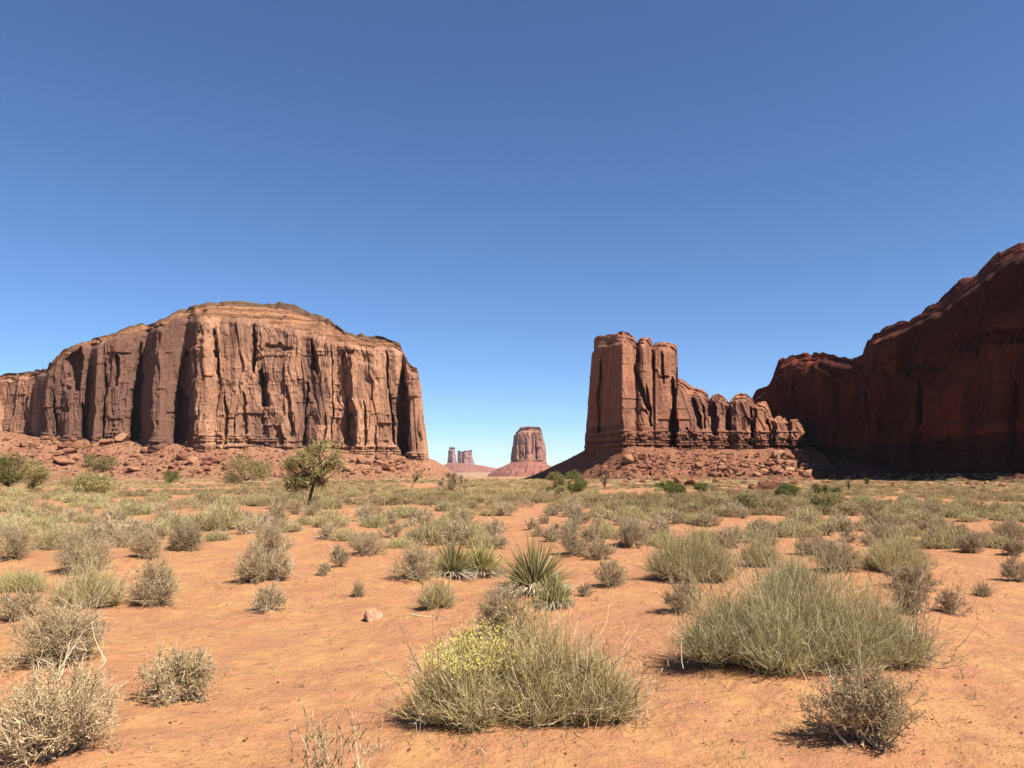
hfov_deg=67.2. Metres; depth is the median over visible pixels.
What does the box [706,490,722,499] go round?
olive shrub
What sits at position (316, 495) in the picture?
olive shrub
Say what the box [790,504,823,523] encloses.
olive shrub
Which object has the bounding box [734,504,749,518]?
dry shrub
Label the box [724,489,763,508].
olive bush
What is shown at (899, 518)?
grey green shrub
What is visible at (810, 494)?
sage shrub
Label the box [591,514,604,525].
sage shrub
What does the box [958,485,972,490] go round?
grey green shrub
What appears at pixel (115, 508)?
grey green shrub
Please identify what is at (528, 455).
distant butte
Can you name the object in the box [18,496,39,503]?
dry shrub
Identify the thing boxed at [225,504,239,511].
dry shrub
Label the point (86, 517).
grey green shrub
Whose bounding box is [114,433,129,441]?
boulder
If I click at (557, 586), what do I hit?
shrub
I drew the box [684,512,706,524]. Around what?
grey green shrub
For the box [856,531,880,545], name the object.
dry shrub
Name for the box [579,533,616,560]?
dry shrub
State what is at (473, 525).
olive shrub
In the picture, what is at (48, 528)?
grey green shrub
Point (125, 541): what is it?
dead shrub
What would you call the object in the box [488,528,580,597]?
yucca
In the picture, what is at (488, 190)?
sky
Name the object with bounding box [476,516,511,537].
dry shrub
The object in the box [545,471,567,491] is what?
olive bush
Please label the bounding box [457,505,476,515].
yellow green shrub
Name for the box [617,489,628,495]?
yellow green shrub
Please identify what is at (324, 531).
sage shrub
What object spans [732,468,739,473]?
boulder
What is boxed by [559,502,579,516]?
dry shrub
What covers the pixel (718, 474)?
boulder
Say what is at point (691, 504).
olive shrub
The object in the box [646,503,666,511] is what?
olive shrub
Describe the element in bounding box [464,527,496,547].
olive shrub
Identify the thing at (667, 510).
yellow green shrub
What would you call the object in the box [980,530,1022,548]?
olive shrub
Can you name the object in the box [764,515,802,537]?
grey green shrub
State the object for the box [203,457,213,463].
boulder
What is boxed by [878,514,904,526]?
dry shrub
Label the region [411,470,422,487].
tree
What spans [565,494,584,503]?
dry shrub
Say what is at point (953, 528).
olive shrub
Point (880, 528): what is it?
dry shrub
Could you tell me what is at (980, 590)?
shrub
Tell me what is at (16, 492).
olive shrub
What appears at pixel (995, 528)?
dry shrub
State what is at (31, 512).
grey green shrub
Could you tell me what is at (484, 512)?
olive shrub
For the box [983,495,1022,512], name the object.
olive shrub
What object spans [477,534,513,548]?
dry shrub
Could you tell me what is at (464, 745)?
dry grass sprouts
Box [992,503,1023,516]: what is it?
olive shrub
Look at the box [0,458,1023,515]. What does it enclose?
scrub ground cover
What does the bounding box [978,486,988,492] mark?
dry shrub
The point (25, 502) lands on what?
sage shrub
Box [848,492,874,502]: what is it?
yellow green shrub
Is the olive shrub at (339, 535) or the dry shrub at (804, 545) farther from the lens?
the olive shrub at (339, 535)
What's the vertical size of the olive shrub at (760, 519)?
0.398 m
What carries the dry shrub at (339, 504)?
on the ground at (334, 680)
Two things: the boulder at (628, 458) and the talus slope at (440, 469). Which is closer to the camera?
the boulder at (628, 458)
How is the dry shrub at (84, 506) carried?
on the ground at (334, 680)
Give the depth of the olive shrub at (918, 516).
22.90 m
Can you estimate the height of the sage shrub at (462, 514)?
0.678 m
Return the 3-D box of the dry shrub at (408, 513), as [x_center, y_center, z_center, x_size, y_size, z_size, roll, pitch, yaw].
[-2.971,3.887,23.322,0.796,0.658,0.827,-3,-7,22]
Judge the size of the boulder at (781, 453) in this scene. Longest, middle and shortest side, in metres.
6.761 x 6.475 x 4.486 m
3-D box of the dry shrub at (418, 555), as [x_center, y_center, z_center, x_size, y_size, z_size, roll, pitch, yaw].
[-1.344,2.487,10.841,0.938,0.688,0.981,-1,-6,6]
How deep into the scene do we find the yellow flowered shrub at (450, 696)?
4.70 m
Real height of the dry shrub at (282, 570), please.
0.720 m
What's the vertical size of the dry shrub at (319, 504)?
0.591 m
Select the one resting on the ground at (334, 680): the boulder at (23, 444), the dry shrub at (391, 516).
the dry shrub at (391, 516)
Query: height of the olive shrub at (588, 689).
0.920 m
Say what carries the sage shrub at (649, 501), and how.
on the ground at (334, 680)
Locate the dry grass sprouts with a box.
[1,543,1023,767]
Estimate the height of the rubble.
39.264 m
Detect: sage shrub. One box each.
[11,498,35,507]
[34,500,54,509]
[70,519,116,547]
[106,524,129,543]
[116,518,142,527]
[118,540,186,609]
[132,627,219,706]
[164,516,206,552]
[174,496,195,507]
[240,486,251,492]
[302,503,324,515]
[314,518,340,539]
[348,494,369,506]
[413,504,435,520]
[434,515,469,544]
[456,505,481,523]
[467,499,484,511]
[483,494,499,507]
[492,500,516,515]
[534,485,545,491]
[545,522,566,532]
[553,491,571,502]
[564,499,583,511]
[577,516,610,541]
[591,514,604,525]
[635,496,655,504]
[709,483,720,491]
[782,504,801,521]
[800,489,815,497]
[827,510,847,519]
[831,516,858,531]
[874,488,885,494]
[918,500,944,510]
[920,530,934,538]
[941,487,955,491]
[996,517,1023,539]
[996,537,1023,556]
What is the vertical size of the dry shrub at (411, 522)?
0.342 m
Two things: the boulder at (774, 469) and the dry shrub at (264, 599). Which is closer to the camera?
the dry shrub at (264, 599)
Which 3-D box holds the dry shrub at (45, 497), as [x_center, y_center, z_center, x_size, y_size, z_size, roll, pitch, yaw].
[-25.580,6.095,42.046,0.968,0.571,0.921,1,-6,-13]
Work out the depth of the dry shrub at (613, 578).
10.33 m
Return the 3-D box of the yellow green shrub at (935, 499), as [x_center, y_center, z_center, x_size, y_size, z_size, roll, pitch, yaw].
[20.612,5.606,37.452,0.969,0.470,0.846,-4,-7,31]
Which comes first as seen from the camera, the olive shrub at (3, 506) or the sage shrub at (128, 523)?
the sage shrub at (128, 523)
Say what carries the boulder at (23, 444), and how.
on the talus slope at (440, 469)
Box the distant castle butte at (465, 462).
[444,450,496,472]
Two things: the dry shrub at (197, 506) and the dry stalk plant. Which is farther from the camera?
the dry shrub at (197, 506)
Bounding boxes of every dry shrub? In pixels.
[0,510,43,561]
[0,580,121,674]
[0,584,50,622]
[0,622,128,767]
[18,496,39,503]
[35,490,52,499]
[43,503,72,517]
[48,522,127,575]
[62,506,86,521]
[63,506,78,512]
[79,503,95,510]
[84,511,105,529]
[85,505,95,513]
[89,513,138,542]
[94,502,131,526]
[122,517,166,534]
[124,522,166,558]
[131,489,144,495]
[150,510,177,521]
[152,500,175,514]
[163,501,183,509]
[181,497,202,506]
[189,501,206,510]
[192,492,212,501]
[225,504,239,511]
[228,532,276,585]
[231,513,269,534]
[238,509,251,516]
[244,509,273,525]
[245,580,289,614]
[246,517,302,558]
[249,497,265,505]
[260,541,297,581]
[262,509,290,533]
[270,500,286,511]
[284,498,306,510]
[286,520,304,531]
[309,497,324,507]
[313,487,324,494]
[316,561,335,575]
[328,543,350,567]
[333,497,343,508]
[340,525,392,556]
[351,501,376,520]
[357,514,374,522]
[359,503,378,514]
[366,486,376,492]
[374,503,384,513]
[375,509,400,523]
[377,517,408,537]
[386,536,442,580]
[400,517,419,526]
[403,504,423,519]
[422,495,438,506]
[457,523,480,543]
[469,570,538,641]
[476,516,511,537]
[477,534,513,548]
[498,492,513,498]
[506,499,520,506]
[520,498,534,506]
[523,516,540,528]
[528,491,545,501]
[537,513,551,523]
[541,505,561,515]
[541,524,559,541]
[553,524,588,555]
[557,518,584,533]
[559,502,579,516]
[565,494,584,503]
[566,500,593,523]
[567,514,583,524]
[574,579,594,597]
[579,500,593,508]
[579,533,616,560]
[591,553,631,588]
[602,498,621,504]
[610,499,632,512]
[611,518,652,546]
[612,515,636,524]
[617,517,631,529]
[620,515,641,528]
[639,509,675,536]
[641,488,655,495]
[650,514,661,524]
[652,562,705,613]
[655,490,664,496]
[655,500,667,505]
[656,507,671,520]
[666,508,687,523]
[690,513,725,526]
[710,528,727,543]
[713,522,755,548]
[716,502,748,516]
[721,489,735,493]
[721,498,743,507]
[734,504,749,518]
[743,517,778,534]
[786,511,817,524]
[791,529,836,556]
[793,647,935,750]
[802,527,868,571]
[827,511,852,522]
[839,501,860,511]
[854,487,865,494]
[856,508,891,524]
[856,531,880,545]
[859,520,906,538]
[866,514,901,543]
[873,498,889,509]
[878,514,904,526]
[879,557,948,591]
[914,505,927,512]
[920,513,956,531]
[950,532,987,552]
[965,497,977,504]
[973,492,994,501]
[974,528,999,539]
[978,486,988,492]
[988,517,1021,535]
[995,545,1023,581]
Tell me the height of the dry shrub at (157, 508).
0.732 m
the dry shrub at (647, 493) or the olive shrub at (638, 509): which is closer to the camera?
the olive shrub at (638, 509)
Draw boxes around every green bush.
[0,451,36,488]
[83,454,99,466]
[87,454,121,471]
[162,470,180,482]
[565,469,589,493]
[653,480,666,489]
[663,479,686,493]
[693,482,708,492]
[774,482,801,496]
[811,483,830,493]
[831,487,841,494]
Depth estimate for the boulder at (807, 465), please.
397.66 m
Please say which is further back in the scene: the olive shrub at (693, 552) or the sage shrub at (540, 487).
the sage shrub at (540, 487)
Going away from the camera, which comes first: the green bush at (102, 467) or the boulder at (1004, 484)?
the boulder at (1004, 484)
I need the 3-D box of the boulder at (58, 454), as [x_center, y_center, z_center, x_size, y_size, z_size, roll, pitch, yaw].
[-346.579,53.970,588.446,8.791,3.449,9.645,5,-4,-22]
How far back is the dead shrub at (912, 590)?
8.21 m
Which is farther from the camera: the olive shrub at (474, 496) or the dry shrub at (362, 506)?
the olive shrub at (474, 496)
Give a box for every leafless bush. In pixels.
[599,472,608,486]
[845,476,850,489]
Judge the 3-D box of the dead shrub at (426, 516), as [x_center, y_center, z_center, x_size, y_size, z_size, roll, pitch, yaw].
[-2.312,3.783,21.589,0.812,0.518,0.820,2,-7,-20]
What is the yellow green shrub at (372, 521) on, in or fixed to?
on the ground at (334, 680)
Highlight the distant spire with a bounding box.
[447,447,456,462]
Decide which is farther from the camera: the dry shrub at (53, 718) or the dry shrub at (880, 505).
the dry shrub at (880, 505)
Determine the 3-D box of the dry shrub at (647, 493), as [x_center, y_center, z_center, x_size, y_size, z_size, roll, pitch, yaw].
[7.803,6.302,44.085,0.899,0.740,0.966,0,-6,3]
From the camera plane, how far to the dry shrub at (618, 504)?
25.37 m
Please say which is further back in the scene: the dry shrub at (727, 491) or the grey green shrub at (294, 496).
the dry shrub at (727, 491)
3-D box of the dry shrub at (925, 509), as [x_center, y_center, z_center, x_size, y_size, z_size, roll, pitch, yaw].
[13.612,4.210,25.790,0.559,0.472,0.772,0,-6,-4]
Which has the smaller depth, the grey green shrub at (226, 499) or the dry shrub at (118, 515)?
the dry shrub at (118, 515)
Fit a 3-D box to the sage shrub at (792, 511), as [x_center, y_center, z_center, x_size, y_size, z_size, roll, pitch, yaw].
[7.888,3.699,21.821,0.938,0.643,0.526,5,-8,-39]
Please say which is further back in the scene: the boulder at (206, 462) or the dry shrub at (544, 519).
the boulder at (206, 462)
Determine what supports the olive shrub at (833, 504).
on the ground at (334, 680)
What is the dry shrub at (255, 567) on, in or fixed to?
on the ground at (334, 680)
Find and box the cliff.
[752,243,1023,473]
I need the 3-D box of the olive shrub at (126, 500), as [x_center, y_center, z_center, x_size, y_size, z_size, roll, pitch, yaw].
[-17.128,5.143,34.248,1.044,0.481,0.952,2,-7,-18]
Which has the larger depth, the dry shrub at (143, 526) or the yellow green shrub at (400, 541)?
the dry shrub at (143, 526)
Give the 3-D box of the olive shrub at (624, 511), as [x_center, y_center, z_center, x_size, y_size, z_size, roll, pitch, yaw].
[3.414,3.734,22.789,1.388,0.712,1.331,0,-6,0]
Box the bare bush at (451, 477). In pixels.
[437,471,468,489]
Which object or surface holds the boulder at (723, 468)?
on the talus slope at (581, 463)
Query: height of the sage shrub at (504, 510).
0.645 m
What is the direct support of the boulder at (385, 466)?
on the talus slope at (440, 469)
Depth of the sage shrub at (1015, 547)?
14.10 m
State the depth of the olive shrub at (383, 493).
52.20 m
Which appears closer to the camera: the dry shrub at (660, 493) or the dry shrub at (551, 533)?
the dry shrub at (551, 533)
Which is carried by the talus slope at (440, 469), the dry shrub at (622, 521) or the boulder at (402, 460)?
the boulder at (402, 460)
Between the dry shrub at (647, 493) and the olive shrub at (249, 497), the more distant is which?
the dry shrub at (647, 493)
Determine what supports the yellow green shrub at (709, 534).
on the ground at (334, 680)
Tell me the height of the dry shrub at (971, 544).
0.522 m
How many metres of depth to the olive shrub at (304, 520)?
20.80 m
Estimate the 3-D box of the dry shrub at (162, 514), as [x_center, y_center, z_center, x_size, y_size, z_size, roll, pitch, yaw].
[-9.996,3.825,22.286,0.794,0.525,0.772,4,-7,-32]
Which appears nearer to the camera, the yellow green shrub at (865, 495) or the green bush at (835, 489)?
the yellow green shrub at (865, 495)
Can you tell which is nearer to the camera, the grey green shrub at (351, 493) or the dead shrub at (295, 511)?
the dead shrub at (295, 511)
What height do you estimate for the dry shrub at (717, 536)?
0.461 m
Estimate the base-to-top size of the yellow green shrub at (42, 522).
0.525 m
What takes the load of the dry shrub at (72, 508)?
on the ground at (334, 680)
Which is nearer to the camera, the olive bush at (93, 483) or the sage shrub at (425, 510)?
the sage shrub at (425, 510)
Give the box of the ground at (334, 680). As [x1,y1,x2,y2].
[0,472,1023,767]
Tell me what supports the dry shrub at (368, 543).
on the ground at (334, 680)
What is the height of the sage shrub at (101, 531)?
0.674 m
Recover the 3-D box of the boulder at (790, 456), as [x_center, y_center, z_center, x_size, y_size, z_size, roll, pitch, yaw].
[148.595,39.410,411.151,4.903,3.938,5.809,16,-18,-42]
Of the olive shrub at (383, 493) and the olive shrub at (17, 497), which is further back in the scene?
the olive shrub at (383, 493)
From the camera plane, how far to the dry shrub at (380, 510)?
26.61 m
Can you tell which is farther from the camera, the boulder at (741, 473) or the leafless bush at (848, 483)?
the boulder at (741, 473)
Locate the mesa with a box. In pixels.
[0,300,428,462]
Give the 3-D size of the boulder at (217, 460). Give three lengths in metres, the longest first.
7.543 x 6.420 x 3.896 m
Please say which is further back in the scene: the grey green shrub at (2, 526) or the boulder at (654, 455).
the boulder at (654, 455)
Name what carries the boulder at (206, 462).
on the talus slope at (440, 469)
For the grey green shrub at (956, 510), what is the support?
on the ground at (334, 680)
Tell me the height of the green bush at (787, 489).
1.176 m
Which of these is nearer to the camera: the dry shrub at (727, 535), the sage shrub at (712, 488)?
the dry shrub at (727, 535)
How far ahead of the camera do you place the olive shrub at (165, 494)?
50.03 m
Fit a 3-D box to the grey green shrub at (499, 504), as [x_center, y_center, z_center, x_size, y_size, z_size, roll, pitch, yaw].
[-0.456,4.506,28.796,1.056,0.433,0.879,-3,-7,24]
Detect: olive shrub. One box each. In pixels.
[0,496,25,511]
[0,509,23,517]
[0,511,29,521]
[1,517,42,535]
[6,486,27,496]
[10,495,23,500]
[26,519,95,549]
[32,544,154,609]
[43,502,65,511]
[49,519,86,531]
[57,488,72,494]
[107,528,137,540]
[114,495,135,504]
[115,513,147,527]
[145,499,168,509]
[152,491,173,498]
[182,493,248,530]
[238,492,261,502]
[246,492,269,499]
[262,518,308,532]
[291,510,314,525]
[308,491,324,496]
[308,505,355,527]
[331,524,360,541]
[376,489,393,496]
[403,515,449,544]
[408,581,674,731]
[411,555,460,608]
[428,514,454,523]
[444,507,461,519]
[444,515,489,536]
[464,492,487,499]
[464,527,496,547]
[472,485,486,491]
[479,507,496,515]
[547,496,570,510]
[580,488,596,494]
[583,515,619,538]
[587,498,608,516]
[604,499,649,521]
[617,511,767,582]
[626,504,648,517]
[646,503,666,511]
[646,507,664,517]
[671,511,692,522]
[687,501,700,509]
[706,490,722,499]
[725,524,791,567]
[746,515,769,526]
[760,542,831,591]
[772,518,825,537]
[788,496,805,501]
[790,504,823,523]
[798,492,809,503]
[798,503,829,515]
[805,522,826,537]
[821,497,843,507]
[851,523,959,573]
[861,497,881,503]
[875,507,892,515]
[885,496,915,514]
[887,531,926,548]
[895,490,915,500]
[896,521,925,536]
[905,509,938,522]
[917,522,964,549]
[925,515,984,540]
[949,494,975,503]
[949,497,968,504]
[950,511,984,521]
[970,507,992,517]
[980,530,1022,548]
[982,509,1020,520]
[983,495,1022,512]
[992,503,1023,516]
[1008,497,1023,506]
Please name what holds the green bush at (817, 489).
on the ground at (334, 680)
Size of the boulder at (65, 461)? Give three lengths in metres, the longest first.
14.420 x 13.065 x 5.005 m
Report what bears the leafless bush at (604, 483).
on the ground at (334, 680)
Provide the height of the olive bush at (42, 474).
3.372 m
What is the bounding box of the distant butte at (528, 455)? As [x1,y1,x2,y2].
[488,426,551,476]
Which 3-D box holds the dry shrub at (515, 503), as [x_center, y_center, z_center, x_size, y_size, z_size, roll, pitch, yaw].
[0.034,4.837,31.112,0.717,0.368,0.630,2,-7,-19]
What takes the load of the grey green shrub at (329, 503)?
on the ground at (334, 680)
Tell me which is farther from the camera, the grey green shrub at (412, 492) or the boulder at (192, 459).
the boulder at (192, 459)
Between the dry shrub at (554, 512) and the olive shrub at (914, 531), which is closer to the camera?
the olive shrub at (914, 531)
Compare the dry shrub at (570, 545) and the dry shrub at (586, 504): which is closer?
the dry shrub at (570, 545)
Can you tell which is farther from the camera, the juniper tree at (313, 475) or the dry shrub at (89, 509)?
the juniper tree at (313, 475)
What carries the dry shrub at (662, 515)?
on the ground at (334, 680)
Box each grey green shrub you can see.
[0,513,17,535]
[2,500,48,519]
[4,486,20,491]
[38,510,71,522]
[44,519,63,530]
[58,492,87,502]
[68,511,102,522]
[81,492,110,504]
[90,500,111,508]
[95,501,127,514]
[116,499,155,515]
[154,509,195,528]
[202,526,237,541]
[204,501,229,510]
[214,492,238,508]
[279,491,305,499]
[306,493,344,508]
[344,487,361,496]
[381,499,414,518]
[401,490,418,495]
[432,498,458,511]
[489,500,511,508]
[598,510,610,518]
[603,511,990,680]
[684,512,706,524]
[741,520,780,544]
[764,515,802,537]
[850,514,873,531]
[882,507,910,524]
[900,507,932,518]
[902,495,925,506]
[937,500,978,517]
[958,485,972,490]
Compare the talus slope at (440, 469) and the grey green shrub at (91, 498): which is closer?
the grey green shrub at (91, 498)
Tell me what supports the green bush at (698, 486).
on the ground at (334, 680)
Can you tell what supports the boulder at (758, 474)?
on the talus slope at (581, 463)
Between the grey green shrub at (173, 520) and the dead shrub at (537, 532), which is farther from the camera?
the grey green shrub at (173, 520)
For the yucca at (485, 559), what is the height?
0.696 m
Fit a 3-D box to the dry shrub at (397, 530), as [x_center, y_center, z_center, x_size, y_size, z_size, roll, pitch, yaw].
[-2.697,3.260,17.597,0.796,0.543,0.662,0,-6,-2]
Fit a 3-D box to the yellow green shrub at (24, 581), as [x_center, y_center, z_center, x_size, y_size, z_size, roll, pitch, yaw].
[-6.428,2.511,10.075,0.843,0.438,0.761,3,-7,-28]
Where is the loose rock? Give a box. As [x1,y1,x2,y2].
[364,608,382,621]
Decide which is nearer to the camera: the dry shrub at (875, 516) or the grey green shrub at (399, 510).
the dry shrub at (875, 516)
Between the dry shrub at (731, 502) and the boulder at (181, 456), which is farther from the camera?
the boulder at (181, 456)
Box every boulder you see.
[20,442,28,446]
[42,453,53,459]
[52,452,64,455]
[53,458,76,464]
[57,444,68,448]
[63,448,76,453]
[67,453,79,460]
[68,437,76,441]
[71,443,81,448]
[83,442,90,448]
[88,448,97,454]
[99,440,113,443]
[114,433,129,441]
[127,467,141,471]
[140,447,148,452]
[176,453,188,460]
[187,456,198,463]
[200,461,212,464]
[201,465,210,470]
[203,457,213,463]
[214,458,222,462]
[358,458,366,463]
[381,463,389,470]
[397,458,405,463]
[622,454,634,462]
[637,453,646,459]
[652,452,658,459]
[694,462,702,468]
[715,472,722,476]
[718,466,727,471]
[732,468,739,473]
[736,471,745,475]
[753,472,762,476]
[764,461,774,465]
[770,466,782,473]
[771,450,784,458]
[785,454,795,459]
[785,461,796,467]
[785,467,794,471]
[793,449,804,456]
[799,455,809,462]
[800,462,810,468]
[801,469,811,476]
[998,482,1006,486]
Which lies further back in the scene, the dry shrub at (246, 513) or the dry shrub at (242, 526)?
the dry shrub at (246, 513)
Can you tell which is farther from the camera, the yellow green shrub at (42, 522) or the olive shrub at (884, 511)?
the olive shrub at (884, 511)
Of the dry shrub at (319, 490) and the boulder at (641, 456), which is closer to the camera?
the dry shrub at (319, 490)
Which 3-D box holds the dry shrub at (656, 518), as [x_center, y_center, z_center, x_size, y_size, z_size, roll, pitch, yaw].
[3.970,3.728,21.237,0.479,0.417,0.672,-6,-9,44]
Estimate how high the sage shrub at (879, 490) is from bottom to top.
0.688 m
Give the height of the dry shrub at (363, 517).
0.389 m
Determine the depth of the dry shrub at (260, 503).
30.67 m
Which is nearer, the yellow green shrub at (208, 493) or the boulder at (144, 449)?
the yellow green shrub at (208, 493)
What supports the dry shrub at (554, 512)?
on the ground at (334, 680)
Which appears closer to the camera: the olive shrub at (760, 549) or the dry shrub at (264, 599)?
the dry shrub at (264, 599)
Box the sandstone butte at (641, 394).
[584,331,806,459]
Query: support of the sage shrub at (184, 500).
on the ground at (334, 680)
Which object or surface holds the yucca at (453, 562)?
on the ground at (334, 680)
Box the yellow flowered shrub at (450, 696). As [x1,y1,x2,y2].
[356,600,547,734]
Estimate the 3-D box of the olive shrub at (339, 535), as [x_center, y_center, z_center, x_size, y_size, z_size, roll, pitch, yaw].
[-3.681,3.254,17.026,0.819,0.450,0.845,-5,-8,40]
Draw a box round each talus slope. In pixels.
[0,431,465,480]
[521,446,835,479]
[817,451,1023,481]
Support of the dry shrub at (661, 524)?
on the ground at (334, 680)
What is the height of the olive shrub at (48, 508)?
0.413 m
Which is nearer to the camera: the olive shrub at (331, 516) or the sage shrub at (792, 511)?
the olive shrub at (331, 516)
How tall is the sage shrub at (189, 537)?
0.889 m
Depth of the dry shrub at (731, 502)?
28.55 m
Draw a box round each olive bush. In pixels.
[16,458,52,489]
[58,468,120,493]
[219,452,276,482]
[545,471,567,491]
[554,485,569,495]
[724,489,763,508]
[808,489,847,506]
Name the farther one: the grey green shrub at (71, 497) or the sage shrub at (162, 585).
the grey green shrub at (71, 497)
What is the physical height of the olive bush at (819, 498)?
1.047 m
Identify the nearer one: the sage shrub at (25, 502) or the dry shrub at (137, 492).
the sage shrub at (25, 502)
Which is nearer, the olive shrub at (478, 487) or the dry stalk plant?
the dry stalk plant
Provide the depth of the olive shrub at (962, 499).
35.72 m
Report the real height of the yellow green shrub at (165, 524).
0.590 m
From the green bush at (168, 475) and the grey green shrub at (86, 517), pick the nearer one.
the grey green shrub at (86, 517)
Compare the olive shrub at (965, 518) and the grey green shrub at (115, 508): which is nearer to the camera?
the olive shrub at (965, 518)
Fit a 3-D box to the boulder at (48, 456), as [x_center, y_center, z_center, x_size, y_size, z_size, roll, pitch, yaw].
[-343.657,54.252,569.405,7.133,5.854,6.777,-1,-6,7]
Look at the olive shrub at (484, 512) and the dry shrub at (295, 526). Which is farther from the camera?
the olive shrub at (484, 512)
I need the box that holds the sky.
[0,0,1023,467]
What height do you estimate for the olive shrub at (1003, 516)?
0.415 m
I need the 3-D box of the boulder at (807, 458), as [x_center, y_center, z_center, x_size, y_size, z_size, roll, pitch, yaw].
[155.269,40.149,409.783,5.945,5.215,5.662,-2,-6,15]
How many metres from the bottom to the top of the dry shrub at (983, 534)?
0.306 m
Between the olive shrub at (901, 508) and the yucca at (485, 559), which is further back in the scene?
the olive shrub at (901, 508)
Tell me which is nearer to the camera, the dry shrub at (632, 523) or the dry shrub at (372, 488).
the dry shrub at (632, 523)
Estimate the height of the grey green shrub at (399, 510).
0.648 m
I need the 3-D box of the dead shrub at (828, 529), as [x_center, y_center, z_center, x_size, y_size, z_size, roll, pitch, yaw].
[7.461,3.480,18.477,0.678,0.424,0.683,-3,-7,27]
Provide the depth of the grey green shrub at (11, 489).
51.43 m
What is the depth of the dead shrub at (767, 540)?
15.56 m
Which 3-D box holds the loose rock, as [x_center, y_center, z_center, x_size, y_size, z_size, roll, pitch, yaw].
[-1.497,2.512,8.336,0.224,0.158,0.158,5,-8,-36]
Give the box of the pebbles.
[39,560,1022,767]
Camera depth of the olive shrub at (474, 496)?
41.09 m
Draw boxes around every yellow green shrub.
[0,561,52,593]
[12,513,53,528]
[52,489,73,500]
[65,498,89,506]
[144,515,175,535]
[146,494,163,501]
[193,489,215,497]
[220,493,237,498]
[359,511,390,527]
[385,534,415,548]
[428,517,450,530]
[447,491,466,497]
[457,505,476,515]
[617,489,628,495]
[639,528,685,548]
[653,487,662,490]
[660,506,675,515]
[688,523,718,542]
[704,503,731,515]
[812,515,855,531]
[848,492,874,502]
[853,493,876,499]
[926,496,943,502]
[1009,512,1023,521]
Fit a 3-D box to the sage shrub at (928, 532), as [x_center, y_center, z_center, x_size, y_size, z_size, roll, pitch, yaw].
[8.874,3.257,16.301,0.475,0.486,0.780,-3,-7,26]
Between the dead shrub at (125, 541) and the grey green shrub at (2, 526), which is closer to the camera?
the dead shrub at (125, 541)
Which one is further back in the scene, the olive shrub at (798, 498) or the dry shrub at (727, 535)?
the olive shrub at (798, 498)
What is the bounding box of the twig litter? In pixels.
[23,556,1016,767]
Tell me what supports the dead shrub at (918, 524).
on the ground at (334, 680)
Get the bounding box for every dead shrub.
[6,505,23,511]
[108,532,133,547]
[137,523,170,538]
[267,498,294,520]
[288,507,302,514]
[416,512,442,525]
[527,523,547,536]
[545,503,557,510]
[755,535,778,545]
[816,522,835,535]
[835,532,860,543]
[839,527,857,537]
[883,577,947,613]
[903,519,927,529]
[933,577,973,618]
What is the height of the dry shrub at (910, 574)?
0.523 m
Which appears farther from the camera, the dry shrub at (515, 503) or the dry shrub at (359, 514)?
the dry shrub at (515, 503)
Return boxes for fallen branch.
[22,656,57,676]
[410,605,451,619]
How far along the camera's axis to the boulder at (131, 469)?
543.04 m
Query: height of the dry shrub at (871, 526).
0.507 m
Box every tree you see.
[277,434,347,508]
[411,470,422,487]
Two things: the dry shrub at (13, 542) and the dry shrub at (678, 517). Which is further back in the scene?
the dry shrub at (678, 517)
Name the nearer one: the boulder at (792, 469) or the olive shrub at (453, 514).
the olive shrub at (453, 514)
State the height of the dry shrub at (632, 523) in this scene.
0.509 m
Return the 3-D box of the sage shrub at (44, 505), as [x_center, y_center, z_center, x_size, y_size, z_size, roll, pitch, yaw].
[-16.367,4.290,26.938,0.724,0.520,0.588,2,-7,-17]
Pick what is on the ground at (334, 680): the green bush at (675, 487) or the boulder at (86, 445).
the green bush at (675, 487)
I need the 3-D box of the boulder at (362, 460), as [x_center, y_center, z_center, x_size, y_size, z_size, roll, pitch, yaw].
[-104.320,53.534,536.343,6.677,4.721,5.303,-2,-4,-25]
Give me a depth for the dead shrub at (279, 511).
21.36 m
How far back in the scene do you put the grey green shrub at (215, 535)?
16.60 m
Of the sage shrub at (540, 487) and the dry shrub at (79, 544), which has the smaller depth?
the dry shrub at (79, 544)
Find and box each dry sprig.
[349,577,371,596]
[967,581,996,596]
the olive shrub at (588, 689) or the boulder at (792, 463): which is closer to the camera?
the olive shrub at (588, 689)
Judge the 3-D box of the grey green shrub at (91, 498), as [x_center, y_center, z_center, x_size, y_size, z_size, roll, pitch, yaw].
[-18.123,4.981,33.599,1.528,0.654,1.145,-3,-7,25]
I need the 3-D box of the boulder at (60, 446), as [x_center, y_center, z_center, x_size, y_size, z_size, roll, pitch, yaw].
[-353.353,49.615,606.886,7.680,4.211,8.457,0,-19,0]
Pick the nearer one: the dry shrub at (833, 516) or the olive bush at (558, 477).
the dry shrub at (833, 516)
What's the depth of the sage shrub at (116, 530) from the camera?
16.02 m
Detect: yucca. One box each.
[425,532,483,581]
[461,536,508,579]
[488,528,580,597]
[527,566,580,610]
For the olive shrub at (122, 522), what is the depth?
19.56 m
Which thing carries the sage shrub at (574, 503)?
on the ground at (334, 680)
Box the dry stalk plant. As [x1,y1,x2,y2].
[289,697,384,767]
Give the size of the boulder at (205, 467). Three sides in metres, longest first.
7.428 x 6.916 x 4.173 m
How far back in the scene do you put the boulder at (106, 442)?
602.30 m
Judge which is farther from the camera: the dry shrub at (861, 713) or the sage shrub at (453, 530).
the sage shrub at (453, 530)
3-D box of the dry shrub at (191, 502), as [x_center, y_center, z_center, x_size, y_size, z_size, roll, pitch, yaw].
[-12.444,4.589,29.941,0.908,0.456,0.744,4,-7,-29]
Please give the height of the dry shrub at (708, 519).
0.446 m
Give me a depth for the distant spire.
6956.74 m
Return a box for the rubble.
[0,432,858,492]

